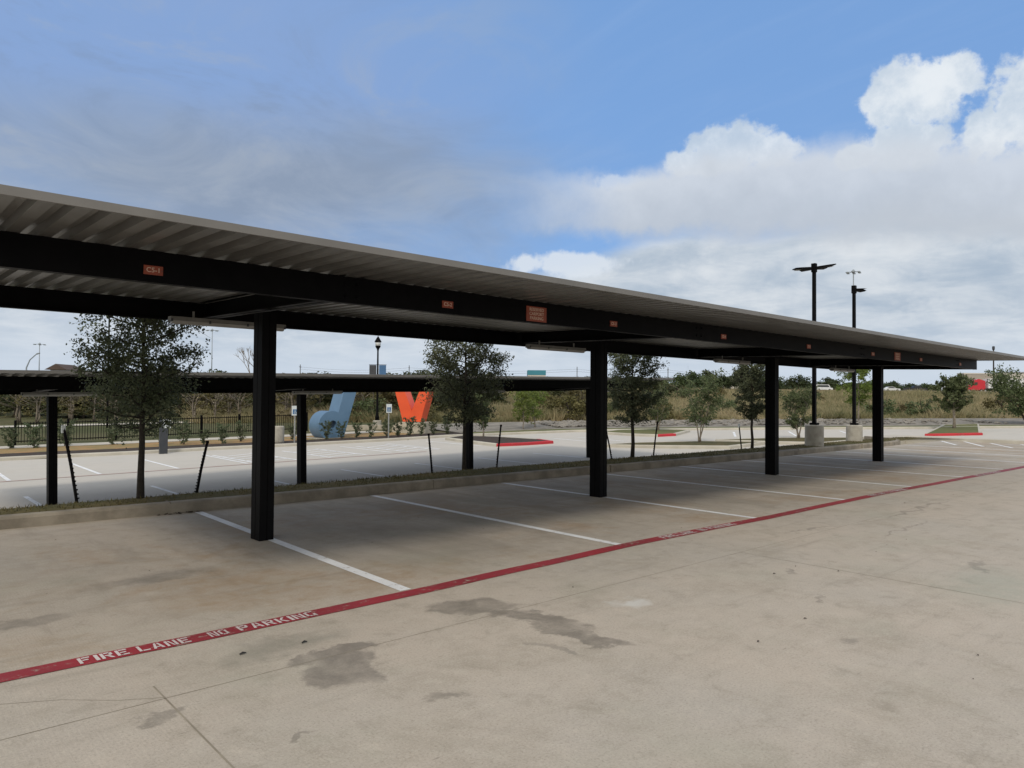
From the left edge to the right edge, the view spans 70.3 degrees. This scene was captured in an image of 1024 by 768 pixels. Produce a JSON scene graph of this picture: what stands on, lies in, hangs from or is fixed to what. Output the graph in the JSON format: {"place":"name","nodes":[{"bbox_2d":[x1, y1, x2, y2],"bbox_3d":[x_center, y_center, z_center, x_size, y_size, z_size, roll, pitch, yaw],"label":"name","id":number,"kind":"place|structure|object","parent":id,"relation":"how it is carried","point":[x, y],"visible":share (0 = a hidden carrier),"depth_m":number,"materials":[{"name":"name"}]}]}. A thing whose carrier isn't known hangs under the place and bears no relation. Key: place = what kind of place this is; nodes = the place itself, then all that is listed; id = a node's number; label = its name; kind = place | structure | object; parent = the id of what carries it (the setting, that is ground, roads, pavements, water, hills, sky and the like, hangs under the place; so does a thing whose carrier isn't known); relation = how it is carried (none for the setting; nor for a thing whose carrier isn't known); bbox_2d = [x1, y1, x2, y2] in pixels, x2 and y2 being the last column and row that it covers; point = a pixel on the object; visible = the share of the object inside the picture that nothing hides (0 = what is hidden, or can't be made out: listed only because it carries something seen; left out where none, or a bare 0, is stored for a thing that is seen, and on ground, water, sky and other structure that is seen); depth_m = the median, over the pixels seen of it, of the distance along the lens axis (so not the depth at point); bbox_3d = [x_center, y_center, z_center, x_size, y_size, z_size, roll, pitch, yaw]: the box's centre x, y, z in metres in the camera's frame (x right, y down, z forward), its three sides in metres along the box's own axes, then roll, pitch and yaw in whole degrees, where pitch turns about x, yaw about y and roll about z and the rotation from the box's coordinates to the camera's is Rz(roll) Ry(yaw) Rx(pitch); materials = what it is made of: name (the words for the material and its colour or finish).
{"place":"outdoors","nodes":[
{"label":"outdoors","id":0,"kind":"place"},
{"bbox_2d":[275,426,283,443],"bbox_3d":[-10.740,2.325,33.252,0.620,0.810,0.620,2,-2,-42],"label":"litter bin","id":1,"kind":"object","parent":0,"point":[279,434],"visible":0.68,"depth_m":33.01,"materials":[{"name":"concrete"}]},
{"bbox_2d":[0,388,997,459],"bbox_3d":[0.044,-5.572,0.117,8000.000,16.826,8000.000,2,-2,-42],"label":"ground","id":2,"kind":"structure","parent":0,"point":[8,419],"depth_m":47.58,"materials":[{"name":"plant"}]},
{"bbox_2d":[0,425,19,448],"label":"shrub","id":3,"kind":"object","parent":2,"relation":"on","point":[11,435],"visible":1,"depth_m":30.59,"materials":[{"name":"green plant"}]},
{"bbox_2d":[0,394,35,416],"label":"woodland tree","id":4,"kind":"object","parent":2,"relation":"on","point":[3,408],"visible":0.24,"depth_m":69.30,"materials":[{"name":"green plant"}]},
{"bbox_2d":[0,395,45,422],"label":"thin woodland tree","id":5,"kind":"object","parent":2,"relation":"on","point":[18,413],"visible":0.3,"depth_m":58.89,"materials":[{"name":"green plant"}]},
{"bbox_2d":[23,423,45,447],"bbox_3d":[-20.318,2.204,30.823,0.852,1.142,0.843,1,-1,-7],"label":"shrub","id":6,"kind":"object","parent":2,"relation":"on","point":[35,430],"visible":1,"depth_m":30.82,"materials":[{"name":"green plant"}]},
{"bbox_2d":[11,396,63,422],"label":"thin woodland tree","id":7,"kind":"object","parent":2,"relation":"on","point":[38,416],"visible":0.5,"depth_m":58.29,"materials":[{"name":"green plant"}]},
{"bbox_2d":[44,364,77,370],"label":"house","id":8,"kind":"structure","parent":2,"relation":"on","point":[62,367],"depth_m":117.73,"materials":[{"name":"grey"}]},
{"bbox_2d":[58,418,77,445],"bbox_3d":[-19.513,2.137,31.852,0.958,1.288,0.856,2,-2,-42],"label":"shrub","id":9,"kind":"object","parent":2,"relation":"on","point":[70,427],"visible":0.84,"depth_m":31.88,"materials":[{"name":"green plant"}]},
{"bbox_2d":[58,396,92,420],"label":"thin woodland tree","id":10,"kind":"object","parent":2,"relation":"on","point":[73,408],"visible":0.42,"depth_m":61.13,"materials":[{"name":"green plant"}]},
{"bbox_2d":[58,395,103,418],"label":"woodland tree","id":11,"kind":"object","parent":2,"relation":"on","point":[82,415],"visible":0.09,"depth_m":65.34,"materials":[{"name":"green plant"}]},
{"bbox_2d":[75,396,110,420],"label":"thin woodland tree","id":12,"kind":"object","parent":2,"relation":"on","point":[92,413],"visible":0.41,"depth_m":61.21,"materials":[{"name":"green plant"}]},
{"bbox_2d":[106,428,118,444],"bbox_3d":[-17.953,2.343,32.546,0.603,0.844,0.585,0,-1,26],"label":"shrub","id":13,"kind":"object","parent":2,"relation":"on","point":[112,436],"visible":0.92,"depth_m":32.51,"materials":[{"name":"green plant"}]},
{"bbox_2d":[14,412,307,444],"bbox_3d":[-17.739,2.310,38.992,0.090,1.490,15.130,-1,-2,44],"label":"railing fence","id":14,"kind":"object","parent":2,"relation":"on","point":[201,418],"visible":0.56,"depth_m":38.75,"materials":[{"name":"metal"}]},
{"bbox_2d":[159,393,197,416],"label":"woodland tree","id":15,"kind":"object","parent":2,"relation":"on","point":[181,407],"visible":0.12,"depth_m":68.16,"materials":[{"name":"green plant"}]},
{"bbox_2d":[0,431,384,448],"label":"footpath","id":16,"kind":"structure","parent":2,"relation":"on","point":[96,443],"depth_m":34.23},
{"bbox_2d":[176,393,209,417],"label":"thin woodland tree","id":17,"kind":"object","parent":2,"relation":"on","point":[193,412],"visible":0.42,"depth_m":58.69,"materials":[{"name":"green plant"}]},
{"bbox_2d":[0,432,407,453],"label":"ground cover bed","id":18,"kind":"object","parent":2,"relation":"on","point":[71,448],"visible":0.62,"depth_m":32.14,"materials":[{"name":"plant"}]},
{"bbox_2d":[174,420,192,444],"bbox_3d":[-14.790,2.180,32.786,0.858,1.153,0.766,0,-1,11],"label":"shrub","id":19,"kind":"object","parent":18,"relation":"on","point":[183,441],"visible":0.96,"depth_m":32.66,"materials":[{"name":"green plant"}]},
{"bbox_2d":[215,422,231,443],"bbox_3d":[-13.295,2.259,33.285,0.734,0.983,0.726,0,-1,31],"label":"shrub","id":20,"kind":"object","parent":18,"relation":"on","point":[223,430],"visible":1,"depth_m":33.24,"materials":[{"name":"green plant"}]},
{"bbox_2d":[235,420,249,440],"bbox_3d":[-12.796,2.235,34.506,0.693,1.043,0.776,1,-1,-11],"label":"shrub","id":21,"kind":"object","parent":18,"relation":"on","point":[239,423],"visible":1,"depth_m":34.42,"materials":[{"name":"green plant"}]},
{"bbox_2d":[307,392,355,438],"bbox_3d":[-9.245,1.458,37.309,2.420,2.850,1.500,2,-2,-42],"label":"letter sculpture","id":22,"kind":"object","parent":18,"relation":"on","point":[341,405],"visible":0.78,"depth_m":37.02,"materials":[{"name":"blue metal"}]},
{"bbox_2d":[182,393,238,410],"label":"woodland tree","id":23,"kind":"object","parent":2,"relation":"on","point":[206,399],"visible":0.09,"depth_m":68.41,"materials":[{"name":"green plant"}]},
{"bbox_2d":[192,393,231,418],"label":"thin woodland tree","id":24,"kind":"object","parent":2,"relation":"on","point":[215,402],"visible":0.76,"depth_m":57.98,"materials":[{"name":"green plant"}]},
{"bbox_2d":[207,393,250,413],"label":"thin woodland tree","id":25,"kind":"object","parent":2,"relation":"on","point":[228,402],"visible":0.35,"depth_m":62.42,"materials":[{"name":"green plant"}]},
{"bbox_2d":[0,432,462,456],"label":"mulch bed","id":26,"kind":"object","parent":2,"relation":"on","point":[170,447],"visible":0.65,"depth_m":32.02,"materials":[{"name":"soil"}]},
{"bbox_2d":[318,420,332,438],"bbox_3d":[-9.115,2.263,35.713,0.719,0.973,0.726,0,-1,9],"label":"shrub","id":27,"kind":"object","parent":26,"relation":"on","point":[328,427],"visible":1,"depth_m":35.60,"materials":[{"name":"green plant"}]},
{"bbox_2d":[403,416,416,434],"bbox_3d":[-5.348,2.218,38.463,0.800,1.083,0.808,1,-1,-35],"label":"shrub","id":28,"kind":"object","parent":26,"relation":"on","point":[413,419],"visible":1,"depth_m":38.42,"materials":[{"name":"green plant"}]},
{"bbox_2d":[222,393,252,415],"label":"thin woodland tree","id":29,"kind":"object","parent":2,"relation":"on","point":[238,403],"visible":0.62,"depth_m":60.87,"materials":[{"name":"green plant"}]},
{"bbox_2d":[276,393,317,418],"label":"thin woodland tree","id":30,"kind":"object","parent":2,"relation":"on","point":[292,396],"visible":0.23,"depth_m":58.40,"materials":[{"name":"green plant"}]},
{"bbox_2d":[276,373,322,414],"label":"thin woodland tree","id":31,"kind":"object","parent":2,"relation":"on","point":[284,395],"visible":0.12,"depth_m":59.45,"materials":[{"name":"green plant"}]},
{"bbox_2d":[287,371,332,412],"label":"woodland tree","id":32,"kind":"object","parent":2,"relation":"on","point":[320,402],"visible":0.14,"depth_m":66.45,"materials":[{"name":"green plant"}]},
{"bbox_2d":[309,425,382,431],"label":"stone wall","id":33,"kind":"structure","parent":2,"relation":"on","point":[350,427],"depth_m":45.14,"materials":[{"name":"stone"}]},
{"bbox_2d":[349,394,375,420],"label":"scrub bush","id":34,"kind":"object","parent":2,"relation":"on","point":[361,404],"visible":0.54,"depth_m":56.47,"materials":[{"name":"green plant"}]},
{"bbox_2d":[172,399,571,423],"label":"rough grass","id":35,"kind":"structure","parent":2,"relation":"on","point":[395,415],"depth_m":57.01,"materials":[{"name":"plant"}]},
{"bbox_2d":[354,392,389,408],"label":"scrub bush","id":36,"kind":"object","parent":2,"relation":"on","point":[379,396],"visible":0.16,"depth_m":63.12,"materials":[{"name":"green plant"}]},
{"bbox_2d":[357,392,389,416],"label":"scrub bush","id":37,"kind":"object","parent":2,"relation":"on","point":[381,409],"visible":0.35,"depth_m":57.47,"materials":[{"name":"green plant"}]},
{"bbox_2d":[355,392,396,409],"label":"woodland tree","id":38,"kind":"object","parent":2,"relation":"on","point":[389,394],"visible":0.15,"depth_m":66.88,"materials":[{"name":"green plant"}]},
{"bbox_2d":[369,336,385,424],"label":"lantern post","id":39,"kind":"object","parent":2,"relation":"on","point":[381,369],"visible":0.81,"depth_m":52.25,"materials":[{"name":"metal"}]},
{"bbox_2d":[392,392,433,433],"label":"letter sculpture","id":40,"kind":"object","parent":2,"relation":"on","point":[410,408],"visible":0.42,"depth_m":41.51,"materials":[{"name":"orange metal"}]},
{"bbox_2d":[0,437,923,514],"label":"planting strip","id":41,"kind":"object","parent":2,"relation":"on","point":[318,486],"visible":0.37,"depth_m":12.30,"materials":[{"name":"plant"}]},
{"bbox_2d":[61,425,78,502],"bbox_3d":[-5.836,1.116,9.608,0.268,1.133,0.062,1,-1,-3],"label":"stake","id":42,"kind":"object","parent":41,"relation":"on","point":[63,431],"visible":0.98,"depth_m":9.59,"materials":[{"name":"black paint"}]},
{"bbox_2d":[64,314,212,498],"bbox_3d":[-5.106,-0.269,10.055,1.988,3.800,2.247,2,-2,-42],"label":"oak tree","id":43,"kind":"object","parent":41,"relation":"on","point":[154,397],"visible":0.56,"depth_m":9.81,"materials":[{"name":"green plant"}]},
{"bbox_2d":[194,441,208,492],"bbox_3d":[-4.601,1.297,10.769,0.211,0.915,0.048,0,-1,-2],"label":"tree stake","id":44,"kind":"object","parent":41,"relation":"on","point":[201,467],"visible":0.98,"depth_m":10.76,"materials":[{"name":"black paint"}]},
{"bbox_2d":[417,339,514,469],"bbox_3d":[-0.920,-0.054,14.754,2.164,3.816,2.211,1,-1,-23],"label":"oak tree","id":45,"kind":"object","parent":41,"relation":"on","point":[474,410],"visible":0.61,"depth_m":14.47,"materials":[{"name":"green plant"}]},
{"bbox_2d":[607,353,669,456],"bbox_3d":[2.955,0.067,17.881,1.845,3.640,1.889,0,-1,16],"label":"oak tree","id":46,"kind":"object","parent":41,"relation":"on","point":[627,362],"visible":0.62,"depth_m":17.73,"materials":[{"name":"green plant"}]},
{"bbox_2d":[729,364,764,447],"bbox_3d":[7.272,0.443,21.975,1.325,3.256,1.517,0,-1,7],"label":"oak tree","id":47,"kind":"object","parent":41,"relation":"on","point":[742,373],"visible":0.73,"depth_m":21.97,"materials":[{"name":"green plant"}]},
{"bbox_2d":[792,263,835,446],"bbox_3d":[9.535,-0.848,22.930,1.320,5.930,0.559,0,-1,-1],"label":"parking lot light","id":48,"kind":"object","parent":41,"relation":"on","point":[814,432],"visible":0.92,"depth_m":22.87,"materials":[{"name":"metal"}]},
{"bbox_2d":[846,285,866,440],"bbox_3d":[12.324,-0.646,26.004,0.730,5.760,0.539,1,-1,-13],"label":"parking lot light","id":49,"kind":"object","parent":41,"relation":"on","point":[854,430],"visible":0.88,"depth_m":25.92,"materials":[{"name":"metal"}]},
{"bbox_2d":[0,426,1023,460],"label":"kerb","id":50,"kind":"structure","parent":2,"relation":"on","point":[250,446],"depth_m":34.81,"materials":[{"name":"concrete"}]},
{"bbox_2d":[927,424,977,433],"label":"red kerb island","id":51,"kind":"structure","parent":50,"relation":"on","point":[970,428],"depth_m":40.47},
{"bbox_2d":[923,373,976,427],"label":"tree","id":52,"kind":"object","parent":51,"relation":"on","point":[955,388],"visible":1,"depth_m":41.79,"materials":[{"name":"green plant"}]},
{"bbox_2d":[0,441,1023,767],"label":"parking lot","id":53,"kind":"structure","parent":2,"relation":"on","point":[712,649],"depth_m":4.91,"materials":[{"name":"concrete"}]},
{"bbox_2d":[153,686,234,767],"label":"slab joint","id":54,"kind":"object","parent":53,"relation":"on","point":[207,741],"visible":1,"depth_m":3.37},
{"bbox_2d":[195,512,409,590],"bbox_3d":[-2.524,1.681,7.777,0.102,0.001,5.121,1,-2,-41],"label":"stall line","id":55,"kind":"object","parent":53,"relation":"on","point":[399,587],"visible":1,"depth_m":6.91,"materials":[{"name":"white paint"}]},
{"bbox_2d":[0,436,900,529],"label":"front kerb","id":56,"kind":"structure","parent":53,"relation":"on","point":[24,520],"depth_m":11.22,"materials":[{"name":"concrete"}]},
{"bbox_2d":[370,495,619,544],"bbox_3d":[-0.511,1.735,9.593,0.102,0.001,5.120,2,-2,-42],"label":"stall line","id":57,"kind":"object","parent":53,"relation":"on","point":[569,534],"visible":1,"depth_m":9.06,"materials":[{"name":"white paint"}]},
{"bbox_2d":[1,482,1014,739],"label":"slab joint","id":58,"kind":"object","parent":53,"relation":"on","point":[399,638],"visible":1,"depth_m":4.45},
{"bbox_2d":[0,184,1023,540],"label":"carport","id":59,"kind":"object","parent":53,"relation":"on","point":[66,254],"visible":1,"depth_m":7.88,"materials":[{"name":"black paint"}]},
{"bbox_2d":[0,466,1023,681],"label":"fire lane stripe","id":60,"kind":"object","parent":53,"relation":"on","point":[37,670],"visible":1,"depth_m":5.61,"materials":[{"name":"red paint"}]},
{"bbox_2d":[77,611,317,663],"bbox_3d":[-1.955,1.617,4.688,1.473,0.001,0.125,2,-2,-42],"label":"fire lane lettering","id":61,"kind":"object","parent":60,"relation":"on","point":[96,657],"visible":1,"depth_m":4.57,"materials":[{"name":"paint"}]},
{"bbox_2d":[504,483,756,517],"bbox_3d":[1.536,1.790,11.440,0.102,0.001,5.120,2,-2,-42],"label":"stall line","id":62,"kind":"object","parent":53,"relation":"on","point":[638,501],"visible":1,"depth_m":10.93,"materials":[{"name":"white paint"}]},
{"bbox_2d":[608,474,844,499],"bbox_3d":[3.582,1.845,13.287,0.102,0.001,5.120,2,-2,-42],"label":"stall line","id":63,"kind":"object","parent":53,"relation":"on","point":[731,487],"visible":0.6,"depth_m":12.92,"materials":[{"name":"white paint"}]},
{"bbox_2d":[680,466,911,486],"bbox_3d":[5.628,1.900,15.134,0.102,0.001,5.120,2,-2,-42],"label":"stall line","id":64,"kind":"object","parent":53,"relation":"on","point":[798,476],"visible":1,"depth_m":14.73,"materials":[{"name":"white paint"}]},
{"bbox_2d":[0,428,1023,508],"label":"back parking lot","id":65,"kind":"structure","parent":2,"relation":"on","point":[179,479],"depth_m":24.85,"materials":[{"name":"concrete"}]},
{"bbox_2d":[159,419,170,453],"bbox_3d":[-13.742,2.102,28.770,0.370,1.410,0.234,2,-2,-42],"label":"charging bollard","id":66,"kind":"object","parent":65,"relation":"on","point":[163,442],"visible":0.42,"depth_m":28.66,"materials":[{"name":"grey metal"}]},
{"bbox_2d":[0,370,674,504],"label":"carport","id":67,"kind":"object","parent":65,"relation":"on","point":[50,385],"visible":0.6,"depth_m":16.79,"materials":[{"name":"black paint"}]},
{"bbox_2d":[445,435,533,446],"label":"mulch island kerb","id":68,"kind":"structure","parent":65,"relation":"on","point":[474,442],"depth_m":34.31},
{"bbox_2d":[450,436,545,442],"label":"mulch island","id":69,"kind":"structure","parent":68,"relation":"on","point":[495,439],"depth_m":34.19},
{"bbox_2d":[474,393,496,436],"bbox_3d":[-1.367,1.446,36.376,1.710,2.535,1.705,2,-2,-42],"label":"tree","id":70,"kind":"object","parent":69,"relation":"on","point":[484,421],"visible":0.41,"depth_m":36.16,"materials":[{"name":"green plant"}]},
{"bbox_2d":[496,439,552,446],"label":"red kerb","id":71,"kind":"structure","parent":65,"relation":"on","point":[528,443],"depth_m":32.08,"materials":[{"name":"paint"}]},
{"bbox_2d":[608,429,689,436],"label":"lawn island kerb","id":72,"kind":"structure","parent":65,"relation":"on","point":[650,435],"depth_m":38.87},
{"bbox_2d":[607,441,764,448],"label":"grass island kerb","id":73,"kind":"structure","parent":65,"relation":"on","point":[624,445],"depth_m":30.02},
{"bbox_2d":[625,441,750,445],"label":"grass island","id":74,"kind":"structure","parent":73,"relation":"on","point":[698,443],"depth_m":31.12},
{"bbox_2d":[662,367,729,441],"bbox_3d":[8.320,0.954,31.736,2.922,3.327,2.631,2,-2,-42],"label":"tree","id":75,"kind":"object","parent":74,"relation":"on","point":[705,391],"visible":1,"depth_m":31.57,"materials":[{"name":"green plant"}]},
{"bbox_2d":[715,437,845,444],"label":"corner island kerb","id":76,"kind":"structure","parent":65,"relation":"on","point":[789,442],"depth_m":32.54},
{"bbox_2d":[925,433,982,435],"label":"red kerb","id":77,"kind":"structure","parent":65,"relation":"on","point":[951,434],"depth_m":36.97,"materials":[{"name":"paint"}]},
{"bbox_2d":[905,436,1023,443],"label":"end kerb","id":78,"kind":"structure","parent":65,"relation":"on","point":[929,439],"depth_m":29.00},
{"bbox_2d":[509,391,537,428],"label":"tree","id":79,"kind":"object","parent":2,"relation":"on","point":[526,399],"visible":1,"depth_m":44.12,"materials":[{"name":"green plant"}]},
{"bbox_2d":[513,391,548,426],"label":"tree","id":80,"kind":"object","parent":2,"relation":"on","point":[538,398],"visible":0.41,"depth_m":45.81,"materials":[{"name":"green plant"}]},
{"bbox_2d":[527,370,545,375],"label":"building","id":81,"kind":"structure","parent":2,"relation":"on","point":[536,372],"depth_m":230.03,"materials":[{"name":"teal glass"}]},
{"bbox_2d":[543,394,585,419],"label":"scrub bush","id":82,"kind":"object","parent":2,"relation":"on","point":[565,399],"visible":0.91,"depth_m":57.52,"materials":[{"name":"green plant"}]},
{"bbox_2d":[557,390,585,415],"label":"scrub bush","id":83,"kind":"object","parent":2,"relation":"on","point":[577,394],"visible":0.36,"depth_m":59.19,"materials":[{"name":"green plant"}]},
{"bbox_2d":[650,403,676,419],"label":"scrub bush","id":84,"kind":"object","parent":2,"relation":"on","point":[670,413],"visible":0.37,"depth_m":56.51,"materials":[{"name":"green plant"}]},
{"bbox_2d":[666,385,688,398],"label":"woodland tree","id":85,"kind":"object","parent":2,"relation":"on","point":[671,390],"visible":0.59,"depth_m":109.64,"materials":[{"name":"green plant"}]},
{"bbox_2d":[670,370,703,387],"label":"tree","id":86,"kind":"object","parent":2,"relation":"on","point":[681,379],"visible":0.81,"depth_m":153.98,"materials":[{"name":"green plant"}]},
{"bbox_2d":[435,418,1023,432],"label":"gravel verge","id":87,"kind":"structure","parent":2,"relation":"on","point":[506,426],"depth_m":47.73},
{"bbox_2d":[535,418,1007,426],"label":"riprap rocks","id":88,"kind":"object","parent":87,"relation":"on","point":[566,423],"visible":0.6,"depth_m":49.28,"materials":[{"name":"stone"}]},
{"bbox_2d":[489,383,1023,419],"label":"tall grass","id":89,"kind":"structure","parent":2,"relation":"on","point":[829,408],"depth_m":70.94,"materials":[{"name":"plant"}]},
{"bbox_2d":[783,374,811,387],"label":"tree","id":90,"kind":"object","parent":2,"relation":"on","point":[795,383],"visible":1,"depth_m":161.65,"materials":[{"name":"green plant"}]},
{"bbox_2d":[834,369,871,419],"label":"tree","id":91,"kind":"object","parent":2,"relation":"on","point":[862,373],"visible":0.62,"depth_m":52.65,"materials":[{"name":"green plant"}]},
{"bbox_2d":[863,399,900,414],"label":"scrub bush","id":92,"kind":"object","parent":2,"relation":"on","point":[889,409],"visible":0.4,"depth_m":65.73,"materials":[{"name":"green plant"}]},
{"bbox_2d":[904,396,941,415],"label":"scrub bush","id":93,"kind":"object","parent":2,"relation":"on","point":[927,406],"visible":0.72,"depth_m":61.36,"materials":[{"name":"green plant"}]},
{"bbox_2d":[957,373,997,382],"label":"building","id":94,"kind":"structure","parent":2,"relation":"on","point":[981,376],"depth_m":262.14,"materials":[{"name":"beige glass"}]},
{"bbox_2d":[981,394,1018,412],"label":"scrub bush","id":95,"kind":"object","parent":2,"relation":"on","point":[988,403],"visible":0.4,"depth_m":69.83,"materials":[{"name":"green plant"}]},
{"bbox_2d":[984,362,1023,419],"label":"tree","id":96,"kind":"object","parent":2,"relation":"on","point":[1003,385],"visible":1,"depth_m":47.23,"materials":[{"name":"green plant"}]},
{"bbox_2d":[0,0,1023,386],"label":"sky","id":97,"kind":"structure","parent":0,"point":[706,151],"materials":[{"name":"blue"}]},
{"bbox_2d":[608,429,683,433],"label":"lawn island","id":98,"kind":"structure","parent":0,"point":[649,431],"depth_m":40.19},
{"bbox_2d":[642,382,673,429],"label":"tree","id":99,"kind":"object","parent":98,"relation":"on","point":[656,410],"visible":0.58,"depth_m":41.29,"materials":[{"name":"green plant"}]},
{"bbox_2d":[462,425,1023,433],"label":"verge lawn","id":100,"kind":"structure","parent":0,"point":[707,427],"depth_m":44.77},
{"bbox_2d":[725,438,845,441],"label":"corner island","id":101,"kind":"structure","parent":0,"point":[801,439],"depth_m":33.20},
{"bbox_2d":[779,385,820,437],"bbox_3d":[13.557,1.313,34.272,2.036,2.599,2.251,2,-2,-42],"label":"tree","id":102,"kind":"object","parent":101,"relation":"on","point":[791,402],"visible":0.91,"depth_m":34.07,"materials":[{"name":"green plant"}]},
{"bbox_2d":[967,379,1023,390],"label":"semi truck","id":103,"kind":"object","parent":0,"point":[981,385],"visible":0.38,"depth_m":210.86,"materials":[{"name":"red paint"}]},
{"label":"side parking lot","id":104,"kind":"structure","parent":0,"visible":0},
{"bbox_2d":[1,451,426,481],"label":"back fire lane stripe","id":105,"kind":"object","parent":104,"relation":"on","point":[198,467],"visible":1,"depth_m":23.05,"materials":[{"name":"red paint"}]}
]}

